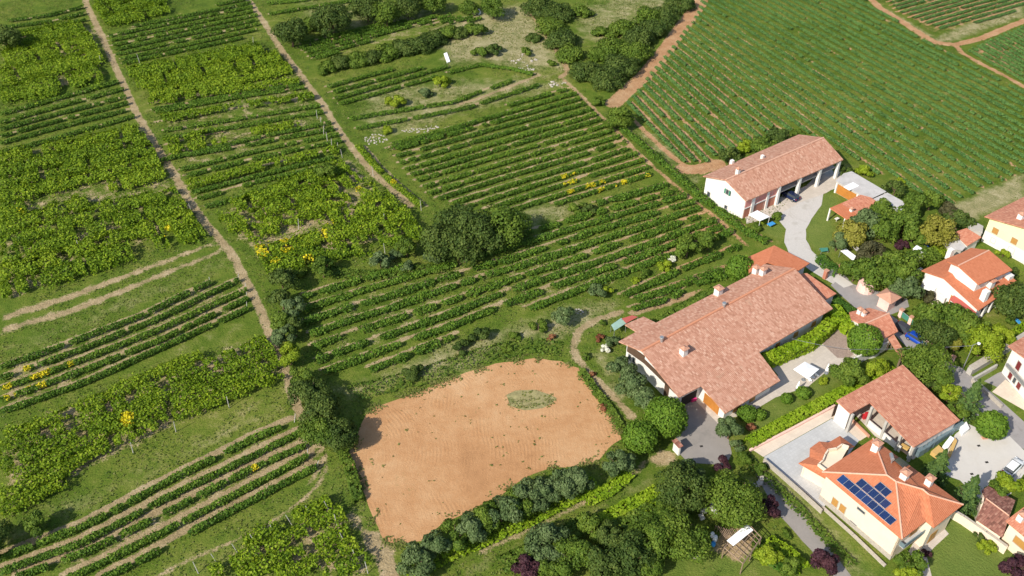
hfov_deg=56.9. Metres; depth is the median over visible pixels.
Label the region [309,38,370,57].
vine row
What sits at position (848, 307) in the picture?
hedge
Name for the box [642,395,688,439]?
tree
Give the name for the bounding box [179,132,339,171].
vine row
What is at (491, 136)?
vine row
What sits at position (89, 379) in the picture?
vine row
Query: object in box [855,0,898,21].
vine row
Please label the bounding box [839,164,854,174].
shrub
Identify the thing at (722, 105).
vine row
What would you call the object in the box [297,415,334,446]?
tree
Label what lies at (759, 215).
garden canopy
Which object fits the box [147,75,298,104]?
vine row
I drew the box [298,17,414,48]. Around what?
vine row
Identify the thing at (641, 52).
tree
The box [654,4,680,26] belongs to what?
tree
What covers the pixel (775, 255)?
wing
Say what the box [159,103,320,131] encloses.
vine row
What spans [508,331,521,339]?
shrub
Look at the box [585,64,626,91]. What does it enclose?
tree
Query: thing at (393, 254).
shrub
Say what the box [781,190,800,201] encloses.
parked car
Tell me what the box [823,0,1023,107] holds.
vine row
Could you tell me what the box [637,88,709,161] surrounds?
vine row
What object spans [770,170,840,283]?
driveway
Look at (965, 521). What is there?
garden wall
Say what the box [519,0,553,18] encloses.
tree
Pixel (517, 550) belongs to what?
hedge
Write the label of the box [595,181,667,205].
vine row
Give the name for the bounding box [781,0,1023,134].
vine row
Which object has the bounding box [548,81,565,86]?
stone heap
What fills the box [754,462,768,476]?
shrub
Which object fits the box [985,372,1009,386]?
house side yard
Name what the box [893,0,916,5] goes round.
vine row
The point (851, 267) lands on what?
tree
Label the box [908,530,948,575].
villa patio
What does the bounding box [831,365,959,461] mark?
barn
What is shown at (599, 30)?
shrub
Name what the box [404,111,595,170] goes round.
vine row
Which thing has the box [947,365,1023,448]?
street
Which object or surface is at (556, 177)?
vine row
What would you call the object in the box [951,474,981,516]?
tree
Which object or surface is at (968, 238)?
outbuilding
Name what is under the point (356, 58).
tree
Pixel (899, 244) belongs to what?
shrub
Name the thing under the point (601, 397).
hedge
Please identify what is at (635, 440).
tree
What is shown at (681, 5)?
tree
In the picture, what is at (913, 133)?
vine row
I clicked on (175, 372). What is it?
vine row
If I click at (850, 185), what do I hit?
shed
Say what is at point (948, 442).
pallet stack
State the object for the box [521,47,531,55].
shrub
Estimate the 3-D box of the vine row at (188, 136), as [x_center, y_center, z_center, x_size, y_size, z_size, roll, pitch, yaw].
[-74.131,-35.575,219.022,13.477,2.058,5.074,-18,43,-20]
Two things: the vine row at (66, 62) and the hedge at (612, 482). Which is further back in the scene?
the vine row at (66, 62)
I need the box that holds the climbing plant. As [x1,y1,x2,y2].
[825,304,854,336]
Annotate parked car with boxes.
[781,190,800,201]
[894,320,909,334]
[905,330,924,343]
[1001,457,1023,476]
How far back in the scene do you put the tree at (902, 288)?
173.26 m
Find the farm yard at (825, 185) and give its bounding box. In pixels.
[745,172,841,223]
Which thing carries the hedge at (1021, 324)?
on the ground at (956, 552)
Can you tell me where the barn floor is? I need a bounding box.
[854,404,915,458]
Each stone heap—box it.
[365,134,387,144]
[401,128,428,132]
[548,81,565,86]
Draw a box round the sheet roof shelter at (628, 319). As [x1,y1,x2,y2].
[621,315,637,331]
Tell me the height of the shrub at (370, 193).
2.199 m
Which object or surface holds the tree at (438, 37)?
on the ground at (956, 552)
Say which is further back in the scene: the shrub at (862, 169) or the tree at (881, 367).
the shrub at (862, 169)
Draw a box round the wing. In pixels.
[748,245,809,273]
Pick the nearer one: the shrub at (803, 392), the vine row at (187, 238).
the shrub at (803, 392)
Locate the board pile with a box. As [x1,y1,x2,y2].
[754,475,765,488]
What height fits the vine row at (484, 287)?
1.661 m
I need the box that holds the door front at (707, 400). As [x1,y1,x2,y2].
[703,393,718,414]
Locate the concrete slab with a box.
[444,52,449,62]
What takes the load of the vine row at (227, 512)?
on the ground at (956, 552)
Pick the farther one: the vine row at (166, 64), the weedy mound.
the vine row at (166, 64)
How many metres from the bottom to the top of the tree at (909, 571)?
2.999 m
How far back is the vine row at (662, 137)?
221.46 m
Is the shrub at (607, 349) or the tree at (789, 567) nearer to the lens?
the tree at (789, 567)
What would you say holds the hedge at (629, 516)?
on the ground at (956, 552)
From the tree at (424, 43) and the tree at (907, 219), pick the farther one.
the tree at (424, 43)
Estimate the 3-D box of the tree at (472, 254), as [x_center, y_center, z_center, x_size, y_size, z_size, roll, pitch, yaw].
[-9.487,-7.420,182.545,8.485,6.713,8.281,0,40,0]
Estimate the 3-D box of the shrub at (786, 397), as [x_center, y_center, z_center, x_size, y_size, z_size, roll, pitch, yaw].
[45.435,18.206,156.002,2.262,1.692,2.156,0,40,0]
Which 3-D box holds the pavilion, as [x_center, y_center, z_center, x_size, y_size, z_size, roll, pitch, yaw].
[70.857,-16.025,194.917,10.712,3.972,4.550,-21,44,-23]
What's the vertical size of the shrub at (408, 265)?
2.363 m
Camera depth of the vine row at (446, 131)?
221.68 m
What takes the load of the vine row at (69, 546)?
on the ground at (956, 552)
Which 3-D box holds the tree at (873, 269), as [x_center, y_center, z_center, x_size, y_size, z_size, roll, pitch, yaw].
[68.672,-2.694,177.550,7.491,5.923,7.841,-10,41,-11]
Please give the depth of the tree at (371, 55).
248.67 m
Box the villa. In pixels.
[818,438,963,559]
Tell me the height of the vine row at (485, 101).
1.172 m
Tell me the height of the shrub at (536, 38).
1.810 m
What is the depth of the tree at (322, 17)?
257.19 m
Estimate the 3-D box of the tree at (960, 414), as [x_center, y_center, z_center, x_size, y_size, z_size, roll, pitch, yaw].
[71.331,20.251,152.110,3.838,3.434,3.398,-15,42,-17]
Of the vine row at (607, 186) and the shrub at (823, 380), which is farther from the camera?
the vine row at (607, 186)
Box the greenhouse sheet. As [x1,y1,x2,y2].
[839,249,855,259]
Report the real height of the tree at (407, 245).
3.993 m
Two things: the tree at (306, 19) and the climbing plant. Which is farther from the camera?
the tree at (306, 19)
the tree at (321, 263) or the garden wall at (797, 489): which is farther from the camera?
the tree at (321, 263)
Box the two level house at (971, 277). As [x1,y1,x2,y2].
[921,247,1015,317]
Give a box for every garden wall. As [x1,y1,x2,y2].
[763,458,822,513]
[821,506,886,566]
[853,341,887,364]
[867,420,901,451]
[951,510,1007,553]
[966,332,1023,375]
[971,364,997,380]
[971,379,1002,407]
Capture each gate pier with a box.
[822,268,829,279]
[897,307,905,317]
[907,315,914,325]
[948,354,956,364]
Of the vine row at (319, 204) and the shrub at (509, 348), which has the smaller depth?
the shrub at (509, 348)
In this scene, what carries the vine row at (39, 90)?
on the ground at (956, 552)
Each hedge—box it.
[336,448,363,502]
[406,476,602,575]
[495,516,588,573]
[577,367,624,428]
[579,470,634,505]
[590,493,674,537]
[597,484,662,530]
[650,285,713,321]
[743,363,894,447]
[746,451,857,567]
[760,317,838,367]
[766,535,810,574]
[769,560,797,575]
[815,254,839,276]
[831,295,856,314]
[848,247,942,280]
[1004,321,1023,343]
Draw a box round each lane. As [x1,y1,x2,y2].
[756,475,850,575]
[831,274,916,347]
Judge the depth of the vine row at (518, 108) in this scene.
226.50 m
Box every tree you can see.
[0,23,22,46]
[0,519,12,551]
[22,510,44,538]
[266,267,299,289]
[266,288,292,309]
[270,16,308,46]
[270,310,298,329]
[270,323,297,345]
[278,341,299,367]
[280,296,305,317]
[284,316,303,336]
[286,376,332,406]
[289,367,317,382]
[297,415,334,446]
[298,391,340,423]
[303,17,312,31]
[308,2,352,37]
[311,255,334,277]
[312,162,338,176]
[317,60,337,75]
[322,415,359,452]
[329,54,348,69]
[346,50,368,68]
[347,0,382,22]
[361,49,382,64]
[369,251,390,268]
[371,0,405,25]
[375,43,398,63]
[392,39,416,56]
[393,237,416,256]
[395,0,423,19]
[395,540,436,575]
[406,34,436,54]
[419,220,467,262]
[420,0,446,13]
[420,30,448,46]
[420,529,452,554]
[432,202,490,234]
[434,25,457,38]
[440,518,468,551]
[446,231,483,267]
[450,25,469,38]
[455,510,487,542]
[463,215,507,254]
[473,500,500,535]
[480,0,505,19]
[485,203,533,249]
[488,495,522,526]
[505,488,533,522]
[511,553,540,575]
[512,477,550,516]
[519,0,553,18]
[523,522,571,561]
[533,476,560,503]
[535,16,566,35]
[537,2,574,23]
[537,558,573,575]
[543,27,580,49]
[543,468,574,504]
[551,306,574,325]
[552,535,599,571]
[555,43,584,63]
[557,465,594,499]
[567,60,600,81]
[576,511,611,545]
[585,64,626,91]
[586,46,605,61]
[586,545,622,575]
[595,37,625,59]
[595,519,621,549]
[600,528,657,575]
[601,449,635,477]
[602,53,640,77]
[603,106,634,128]
[605,355,637,380]
[606,18,641,41]
[614,370,647,399]
[617,41,654,64]
[621,25,655,45]
[621,418,658,454]
[625,517,676,560]
[630,5,661,23]
[633,385,657,413]
[633,555,664,575]
[639,18,670,37]
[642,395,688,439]
[653,459,712,516]
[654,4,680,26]
[656,505,679,518]
[657,510,713,564]
[663,0,696,13]
[674,233,703,258]
[678,458,705,475]
[696,230,718,249]
[701,476,716,495]
[703,468,767,531]
[715,416,744,438]
[718,146,742,164]
[724,254,753,280]
[749,134,777,152]
[752,544,784,565]
[761,494,780,518]
[766,127,791,142]
[779,557,799,575]
[809,548,840,575]
[828,232,849,250]
[829,357,869,386]
[832,218,868,249]
[836,260,865,281]
[847,323,883,356]
[849,207,881,239]
[856,240,886,259]
[856,255,899,291]
[863,358,890,377]
[869,197,895,216]
[871,215,900,242]
[878,251,892,260]
[880,180,906,196]
[885,250,922,280]
[887,205,921,233]
[888,276,925,300]
[892,566,921,575]
[893,549,928,575]
[896,342,956,384]
[902,191,928,214]
[902,226,927,244]
[911,316,959,348]
[912,300,944,327]
[919,213,958,248]
[919,376,937,388]
[920,448,950,492]
[922,189,944,210]
[924,374,954,393]
[938,201,957,217]
[938,301,970,327]
[938,384,962,401]
[942,209,977,229]
[946,404,969,422]
[949,311,990,346]
[949,338,969,351]
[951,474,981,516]
[953,379,984,423]
[964,323,1005,362]
[974,410,1009,440]
[984,479,1008,495]
[990,281,1023,320]
[992,322,1016,344]
[994,470,1023,493]
[998,553,1023,575]
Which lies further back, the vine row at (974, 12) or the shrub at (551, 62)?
the vine row at (974, 12)
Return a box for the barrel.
[712,535,717,541]
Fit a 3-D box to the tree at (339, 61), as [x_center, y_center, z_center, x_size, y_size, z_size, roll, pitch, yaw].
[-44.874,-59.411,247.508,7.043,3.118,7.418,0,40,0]
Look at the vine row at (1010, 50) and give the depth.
255.11 m
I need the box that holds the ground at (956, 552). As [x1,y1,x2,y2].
[0,0,1023,575]
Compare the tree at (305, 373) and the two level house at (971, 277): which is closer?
the tree at (305, 373)
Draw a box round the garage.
[849,306,897,345]
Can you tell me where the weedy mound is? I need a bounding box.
[507,390,556,409]
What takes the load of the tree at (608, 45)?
on the ground at (956, 552)
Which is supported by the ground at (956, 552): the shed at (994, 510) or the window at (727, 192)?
the shed at (994, 510)
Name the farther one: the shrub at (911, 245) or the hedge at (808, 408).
the shrub at (911, 245)
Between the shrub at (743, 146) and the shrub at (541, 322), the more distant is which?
the shrub at (743, 146)
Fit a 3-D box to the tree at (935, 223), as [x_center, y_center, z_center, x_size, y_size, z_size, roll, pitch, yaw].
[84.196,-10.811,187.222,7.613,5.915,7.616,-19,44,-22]
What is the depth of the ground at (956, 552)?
186.32 m
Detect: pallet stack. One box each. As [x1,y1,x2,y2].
[930,445,942,458]
[942,436,953,449]
[948,438,956,457]
[959,422,968,435]
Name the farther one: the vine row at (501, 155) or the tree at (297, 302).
the vine row at (501, 155)
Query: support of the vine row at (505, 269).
on the ground at (956, 552)
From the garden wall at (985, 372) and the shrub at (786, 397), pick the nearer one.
the shrub at (786, 397)
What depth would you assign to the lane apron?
180.33 m
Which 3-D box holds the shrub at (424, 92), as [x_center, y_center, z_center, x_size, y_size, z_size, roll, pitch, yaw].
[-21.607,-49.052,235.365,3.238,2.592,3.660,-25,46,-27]
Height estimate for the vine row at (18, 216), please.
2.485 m
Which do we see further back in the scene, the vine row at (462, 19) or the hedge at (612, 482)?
the vine row at (462, 19)
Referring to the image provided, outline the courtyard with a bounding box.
[730,340,856,416]
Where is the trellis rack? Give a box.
[714,525,732,538]
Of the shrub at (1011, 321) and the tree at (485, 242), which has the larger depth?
the tree at (485, 242)
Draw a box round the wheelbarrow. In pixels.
[901,443,909,451]
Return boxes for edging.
[749,404,834,451]
[852,419,869,437]
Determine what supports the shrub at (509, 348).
on the ground at (956, 552)
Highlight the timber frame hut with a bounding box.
[721,522,761,573]
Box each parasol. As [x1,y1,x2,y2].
[793,362,818,380]
[824,364,828,374]
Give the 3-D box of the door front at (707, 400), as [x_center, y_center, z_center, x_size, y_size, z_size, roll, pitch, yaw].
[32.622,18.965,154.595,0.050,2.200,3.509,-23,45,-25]
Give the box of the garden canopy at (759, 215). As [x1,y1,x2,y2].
[747,210,769,225]
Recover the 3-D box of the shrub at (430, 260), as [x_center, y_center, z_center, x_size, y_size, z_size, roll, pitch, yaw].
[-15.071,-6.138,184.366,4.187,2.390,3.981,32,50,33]
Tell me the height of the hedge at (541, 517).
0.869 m
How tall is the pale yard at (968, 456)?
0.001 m
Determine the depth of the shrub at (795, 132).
219.07 m
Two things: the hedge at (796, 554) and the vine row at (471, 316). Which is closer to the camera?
the hedge at (796, 554)
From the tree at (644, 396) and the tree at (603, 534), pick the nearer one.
the tree at (603, 534)
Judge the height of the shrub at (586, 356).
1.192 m
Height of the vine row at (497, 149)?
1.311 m
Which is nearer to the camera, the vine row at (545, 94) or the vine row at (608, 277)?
the vine row at (608, 277)
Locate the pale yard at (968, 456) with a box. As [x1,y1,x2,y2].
[944,424,1023,500]
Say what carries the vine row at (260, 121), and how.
on the ground at (956, 552)
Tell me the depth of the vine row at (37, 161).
211.89 m
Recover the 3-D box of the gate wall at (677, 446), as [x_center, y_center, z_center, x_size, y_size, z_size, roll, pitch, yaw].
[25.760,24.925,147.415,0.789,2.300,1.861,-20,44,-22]
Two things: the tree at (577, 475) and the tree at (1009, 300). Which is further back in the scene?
the tree at (1009, 300)
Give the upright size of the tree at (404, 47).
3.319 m
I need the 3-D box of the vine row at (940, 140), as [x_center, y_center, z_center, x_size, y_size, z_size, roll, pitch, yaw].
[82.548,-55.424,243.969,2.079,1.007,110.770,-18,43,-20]
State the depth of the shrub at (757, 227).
191.95 m
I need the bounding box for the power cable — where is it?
[795,339,972,349]
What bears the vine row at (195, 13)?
on the ground at (956, 552)
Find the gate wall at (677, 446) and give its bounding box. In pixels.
[672,438,682,455]
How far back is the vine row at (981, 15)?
271.38 m
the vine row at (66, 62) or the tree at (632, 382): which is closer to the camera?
the tree at (632, 382)
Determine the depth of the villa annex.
143.12 m
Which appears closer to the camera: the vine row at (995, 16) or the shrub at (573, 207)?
the shrub at (573, 207)
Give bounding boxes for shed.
[834,171,903,214]
[974,486,1014,538]
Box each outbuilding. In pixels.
[913,245,925,260]
[943,237,964,255]
[956,228,980,251]
[968,222,982,241]
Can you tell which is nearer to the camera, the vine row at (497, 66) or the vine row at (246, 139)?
the vine row at (246, 139)
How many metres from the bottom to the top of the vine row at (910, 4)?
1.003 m
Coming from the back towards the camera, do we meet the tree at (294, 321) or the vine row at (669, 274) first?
the vine row at (669, 274)
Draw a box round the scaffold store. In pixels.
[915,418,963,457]
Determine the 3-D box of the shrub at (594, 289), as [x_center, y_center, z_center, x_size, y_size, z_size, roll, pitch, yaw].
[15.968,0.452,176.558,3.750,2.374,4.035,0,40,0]
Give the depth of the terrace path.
151.08 m
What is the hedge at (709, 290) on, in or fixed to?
on the ground at (956, 552)
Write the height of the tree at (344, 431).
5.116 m
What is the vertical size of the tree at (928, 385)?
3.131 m
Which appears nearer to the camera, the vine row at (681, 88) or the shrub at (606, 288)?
the shrub at (606, 288)
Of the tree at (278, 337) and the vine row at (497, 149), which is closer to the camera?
the tree at (278, 337)
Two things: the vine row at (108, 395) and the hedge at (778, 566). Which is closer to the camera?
the hedge at (778, 566)
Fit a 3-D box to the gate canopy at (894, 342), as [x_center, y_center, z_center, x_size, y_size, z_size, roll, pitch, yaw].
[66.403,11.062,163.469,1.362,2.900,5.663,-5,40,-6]
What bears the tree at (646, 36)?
on the ground at (956, 552)
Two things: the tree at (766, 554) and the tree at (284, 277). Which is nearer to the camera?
the tree at (766, 554)
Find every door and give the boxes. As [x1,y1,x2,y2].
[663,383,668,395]
[927,530,937,542]
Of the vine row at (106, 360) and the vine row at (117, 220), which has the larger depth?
the vine row at (117, 220)
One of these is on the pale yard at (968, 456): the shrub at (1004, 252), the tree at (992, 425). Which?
the tree at (992, 425)
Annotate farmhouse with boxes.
[619,264,832,417]
[703,134,842,217]
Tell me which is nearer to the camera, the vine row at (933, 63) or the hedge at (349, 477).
the hedge at (349, 477)
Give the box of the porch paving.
[696,397,719,422]
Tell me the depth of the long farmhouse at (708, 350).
160.89 m
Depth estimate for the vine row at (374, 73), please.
242.06 m
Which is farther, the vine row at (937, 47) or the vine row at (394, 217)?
the vine row at (937, 47)
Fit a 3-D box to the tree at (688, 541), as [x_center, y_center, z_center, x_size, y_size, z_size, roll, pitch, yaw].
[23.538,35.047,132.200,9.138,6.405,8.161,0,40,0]
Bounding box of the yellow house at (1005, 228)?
[981,197,1023,263]
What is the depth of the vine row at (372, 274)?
178.76 m
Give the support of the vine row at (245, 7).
on the ground at (956, 552)
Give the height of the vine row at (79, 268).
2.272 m
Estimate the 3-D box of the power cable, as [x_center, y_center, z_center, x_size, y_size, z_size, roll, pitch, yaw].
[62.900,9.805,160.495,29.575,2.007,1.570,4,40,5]
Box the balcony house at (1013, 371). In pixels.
[1002,337,1023,398]
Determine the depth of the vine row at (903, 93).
237.67 m
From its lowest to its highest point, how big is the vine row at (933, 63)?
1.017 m
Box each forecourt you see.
[676,401,731,464]
[992,380,1023,409]
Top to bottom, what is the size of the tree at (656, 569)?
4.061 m
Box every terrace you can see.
[764,419,858,506]
[819,329,855,357]
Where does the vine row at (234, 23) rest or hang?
on the ground at (956, 552)
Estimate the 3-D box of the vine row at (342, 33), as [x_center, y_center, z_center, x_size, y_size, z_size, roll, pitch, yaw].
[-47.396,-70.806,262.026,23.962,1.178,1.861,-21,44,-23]
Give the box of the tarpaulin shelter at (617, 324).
[610,318,625,331]
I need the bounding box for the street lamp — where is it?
[963,342,980,367]
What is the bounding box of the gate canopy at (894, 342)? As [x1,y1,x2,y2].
[886,335,904,367]
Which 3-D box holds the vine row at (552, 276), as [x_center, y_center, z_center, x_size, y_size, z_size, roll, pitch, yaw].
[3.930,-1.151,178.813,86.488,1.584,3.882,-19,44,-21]
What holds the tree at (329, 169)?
on the ground at (956, 552)
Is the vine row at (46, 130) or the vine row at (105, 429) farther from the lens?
the vine row at (46, 130)
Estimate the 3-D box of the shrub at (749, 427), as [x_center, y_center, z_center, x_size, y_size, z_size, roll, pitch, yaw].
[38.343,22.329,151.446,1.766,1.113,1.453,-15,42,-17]
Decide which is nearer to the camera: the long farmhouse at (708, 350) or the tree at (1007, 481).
the tree at (1007, 481)
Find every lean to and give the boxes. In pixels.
[801,273,835,304]
[949,295,975,312]
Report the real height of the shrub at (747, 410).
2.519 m
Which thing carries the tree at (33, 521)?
on the ground at (956, 552)
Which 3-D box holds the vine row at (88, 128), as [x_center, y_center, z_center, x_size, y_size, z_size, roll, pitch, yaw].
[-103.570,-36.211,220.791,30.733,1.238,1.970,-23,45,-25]
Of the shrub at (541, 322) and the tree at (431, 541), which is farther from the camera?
the shrub at (541, 322)
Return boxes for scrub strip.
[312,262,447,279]
[347,336,562,400]
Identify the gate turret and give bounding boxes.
[856,277,873,294]
[876,288,901,311]
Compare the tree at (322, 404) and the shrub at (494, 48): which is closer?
the tree at (322, 404)
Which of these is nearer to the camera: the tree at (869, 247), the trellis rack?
the trellis rack
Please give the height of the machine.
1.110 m
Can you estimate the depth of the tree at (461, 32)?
260.42 m
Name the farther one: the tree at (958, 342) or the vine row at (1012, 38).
the vine row at (1012, 38)
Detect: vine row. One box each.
[0,27,99,74]
[0,43,105,84]
[0,57,105,108]
[0,78,119,115]
[0,86,123,123]
[0,94,126,130]
[0,99,128,137]
[0,109,125,144]
[0,113,134,151]
[0,120,138,165]
[0,129,147,177]
[0,138,154,189]
[0,148,161,203]
[0,184,178,249]
[0,193,91,234]
[0,194,186,263]
[0,197,27,219]
[0,206,196,283]
[0,235,136,301]
[0,277,239,380]
[0,280,211,368]
[0,286,247,389]
[0,296,248,401]
[0,306,248,412]
[0,334,268,456]
[0,343,278,473]
[0,349,205,441]
[0,368,284,502]
[0,424,282,559]
[0,430,299,574]
[0,473,68,517]
[1,354,280,487]
[5,17,86,49]
[7,5,83,21]
[7,11,84,27]
[15,442,306,575]
[18,18,85,32]
[65,452,308,575]
[92,0,167,15]
[94,0,116,5]
[99,0,170,27]
[101,463,317,575]
[105,164,166,192]
[109,5,253,36]
[109,9,252,41]
[112,13,257,45]
[114,18,255,50]
[115,21,258,55]
[120,28,257,59]
[121,36,242,64]
[125,39,264,80]
[133,0,251,26]
[134,47,282,91]
[147,59,292,103]
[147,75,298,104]
[151,82,298,110]
[151,219,206,251]
[155,85,304,113]
[156,90,314,122]
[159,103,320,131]
[160,120,331,161]
[162,123,222,145]
[165,109,323,137]
[167,135,227,156]
[170,126,333,158]
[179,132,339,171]
[185,142,339,191]
[186,138,341,176]
[192,155,333,193]
[197,164,319,199]
[204,174,318,208]
[206,503,347,575]
[214,170,361,235]
[216,0,242,5]
[225,158,351,211]
[234,519,351,575]
[235,189,351,243]
[240,493,332,546]
[250,118,300,134]
[253,199,416,260]
[261,215,424,275]
[266,0,306,4]
[269,0,350,15]
[273,534,362,575]
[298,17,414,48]
[300,23,380,44]
[302,14,435,50]
[302,262,404,297]
[303,198,695,324]
[303,260,456,312]
[306,13,451,53]
[308,205,700,337]
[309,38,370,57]
[310,214,699,349]
[312,50,339,58]
[314,186,401,226]
[315,216,717,363]
[316,547,371,575]
[322,223,723,373]
[326,67,392,87]
[333,66,423,92]
[334,63,447,99]
[338,74,437,104]
[348,78,512,119]
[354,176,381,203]
[355,143,423,206]
[356,83,539,129]
[368,334,454,372]
[386,109,512,149]
[391,91,576,144]
[395,96,579,150]
[395,101,585,157]
[399,106,591,163]
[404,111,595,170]
[410,117,600,175]
[415,123,606,181]
[422,128,614,188]
[426,134,620,195]
[429,15,461,25]
[437,139,626,199]
[447,62,533,75]
[448,15,473,24]
[452,147,627,203]
[466,16,481,22]
[467,151,637,205]
[476,191,686,259]
[485,157,644,209]
[506,88,566,106]
[511,165,649,208]
[520,187,675,238]
[527,227,733,310]
[554,171,651,205]
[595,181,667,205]
[616,123,769,244]
[620,243,740,296]
[626,100,686,161]
[631,94,697,161]
[631,270,727,310]
[632,265,722,302]
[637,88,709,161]
[643,82,717,155]
[645,77,725,149]
[650,71,735,146]
[655,65,742,142]
[659,60,752,139]
[663,55,761,136]
[667,50,767,133]
[672,45,779,128]
[676,40,792,130]
[680,34,817,136]
[683,30,879,173]
[686,25,930,199]
[691,21,954,202]
[694,15,962,197]
[697,11,974,193]
[699,5,982,186]
[700,0,991,184]
[710,0,1004,180]
[718,0,1013,175]
[729,0,1023,172]
[740,0,1023,164]
[752,0,1023,157]
[761,0,1023,149]
[770,0,1023,141]
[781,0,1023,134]
[791,0,1023,128]
[803,0,1023,117]
[813,0,1021,111]
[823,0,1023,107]
[833,0,1023,99]
[846,0,1023,93]
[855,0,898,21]
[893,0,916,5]
[896,0,930,8]
[900,0,947,12]
[907,0,962,14]
[912,0,976,17]
[920,0,993,20]
[925,0,1007,22]
[932,0,1021,26]
[938,2,1023,28]
[968,49,1023,81]
[972,46,1023,75]
[973,9,1016,22]
[977,44,1023,70]
[981,43,1023,67]
[985,40,1023,63]
[990,38,1023,58]
[994,37,1023,54]
[998,35,1023,50]
[1002,33,1023,45]
[1007,31,1023,41]
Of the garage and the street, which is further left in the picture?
the garage
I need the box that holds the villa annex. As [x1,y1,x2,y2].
[798,436,853,487]
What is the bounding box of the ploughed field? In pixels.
[348,358,620,542]
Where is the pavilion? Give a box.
[826,195,875,221]
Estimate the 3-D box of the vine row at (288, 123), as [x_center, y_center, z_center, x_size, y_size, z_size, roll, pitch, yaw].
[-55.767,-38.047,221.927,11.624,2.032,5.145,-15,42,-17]
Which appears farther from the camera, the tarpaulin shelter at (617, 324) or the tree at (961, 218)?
the tree at (961, 218)
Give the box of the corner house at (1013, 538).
[1001,507,1023,555]
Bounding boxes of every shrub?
[293,267,307,276]
[382,125,392,134]
[384,95,406,106]
[388,249,403,259]
[400,260,413,270]
[401,364,423,381]
[418,88,433,96]
[423,253,440,263]
[432,75,451,88]
[452,339,469,355]
[458,0,479,15]
[464,22,488,35]
[467,327,489,341]
[470,47,487,56]
[486,43,502,55]
[501,343,512,352]
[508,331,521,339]
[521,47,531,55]
[525,33,542,43]
[528,318,547,332]
[547,59,556,65]
[547,334,555,340]
[567,202,584,213]
[573,5,595,18]
[581,202,596,213]
[581,352,590,360]
[587,283,606,296]
[590,26,610,37]
[591,96,604,105]
[595,333,604,342]
[599,319,605,325]
[600,403,606,411]
[601,344,610,352]
[602,286,613,295]
[605,336,620,346]
[630,276,640,284]
[639,267,649,278]
[656,259,671,271]
[667,255,675,261]
[713,454,731,471]
[729,440,744,451]
[736,138,751,153]
[736,403,756,422]
[736,451,754,464]
[745,423,756,430]
[752,537,763,548]
[753,223,761,231]
[754,409,766,420]
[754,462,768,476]
[771,211,782,220]
[780,392,793,404]
[781,527,792,539]
[790,128,805,135]
[795,386,811,399]
[818,377,828,384]
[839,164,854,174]
[854,165,873,175]
[894,239,909,250]
[904,237,922,248]
[912,245,929,257]
[917,290,935,303]
[921,548,932,556]
[932,245,947,260]
[973,531,984,541]
[976,539,997,554]
[994,248,1010,257]
[1005,315,1017,324]
[1009,266,1018,277]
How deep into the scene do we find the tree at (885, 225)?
186.90 m
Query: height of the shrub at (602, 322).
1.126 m
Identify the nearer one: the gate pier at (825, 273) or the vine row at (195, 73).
the gate pier at (825, 273)
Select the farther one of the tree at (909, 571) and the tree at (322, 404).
the tree at (322, 404)
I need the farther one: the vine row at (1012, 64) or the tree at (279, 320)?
the vine row at (1012, 64)
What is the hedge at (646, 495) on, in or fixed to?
on the ground at (956, 552)
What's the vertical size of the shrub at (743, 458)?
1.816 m
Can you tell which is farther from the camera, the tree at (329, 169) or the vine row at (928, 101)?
the vine row at (928, 101)
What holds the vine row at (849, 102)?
on the ground at (956, 552)
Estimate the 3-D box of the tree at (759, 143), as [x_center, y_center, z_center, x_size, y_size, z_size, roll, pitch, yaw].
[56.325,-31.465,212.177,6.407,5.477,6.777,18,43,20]
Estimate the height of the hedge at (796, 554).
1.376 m
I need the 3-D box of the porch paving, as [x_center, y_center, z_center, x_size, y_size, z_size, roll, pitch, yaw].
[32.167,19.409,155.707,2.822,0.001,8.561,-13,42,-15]
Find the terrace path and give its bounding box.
[754,408,866,456]
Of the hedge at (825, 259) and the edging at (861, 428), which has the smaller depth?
the edging at (861, 428)
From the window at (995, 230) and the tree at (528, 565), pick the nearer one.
the tree at (528, 565)
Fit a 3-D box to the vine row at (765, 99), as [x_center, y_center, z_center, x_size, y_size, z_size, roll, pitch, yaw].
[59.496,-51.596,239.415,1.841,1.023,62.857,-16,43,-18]
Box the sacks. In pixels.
[698,503,716,519]
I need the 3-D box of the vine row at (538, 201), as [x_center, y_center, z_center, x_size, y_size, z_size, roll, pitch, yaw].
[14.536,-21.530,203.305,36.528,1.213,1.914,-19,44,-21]
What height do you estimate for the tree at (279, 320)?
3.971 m
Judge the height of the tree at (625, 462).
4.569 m
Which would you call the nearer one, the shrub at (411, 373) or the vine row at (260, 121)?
the shrub at (411, 373)
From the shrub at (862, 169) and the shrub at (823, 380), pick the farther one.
the shrub at (862, 169)
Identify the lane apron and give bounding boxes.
[833,275,852,287]
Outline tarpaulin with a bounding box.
[819,247,827,252]
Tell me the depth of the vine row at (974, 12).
272.76 m
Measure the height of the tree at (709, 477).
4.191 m
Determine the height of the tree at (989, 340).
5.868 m
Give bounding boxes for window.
[725,188,729,195]
[830,496,839,508]
[838,502,846,514]
[856,506,865,515]
[991,226,999,235]
[1007,371,1012,380]
[1009,236,1018,245]
[1012,534,1023,550]
[1014,360,1021,371]
[1015,382,1021,390]
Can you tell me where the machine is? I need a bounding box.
[861,412,868,419]
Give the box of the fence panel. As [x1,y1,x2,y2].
[901,312,908,321]
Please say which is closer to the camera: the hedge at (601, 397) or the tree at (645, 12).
the hedge at (601, 397)

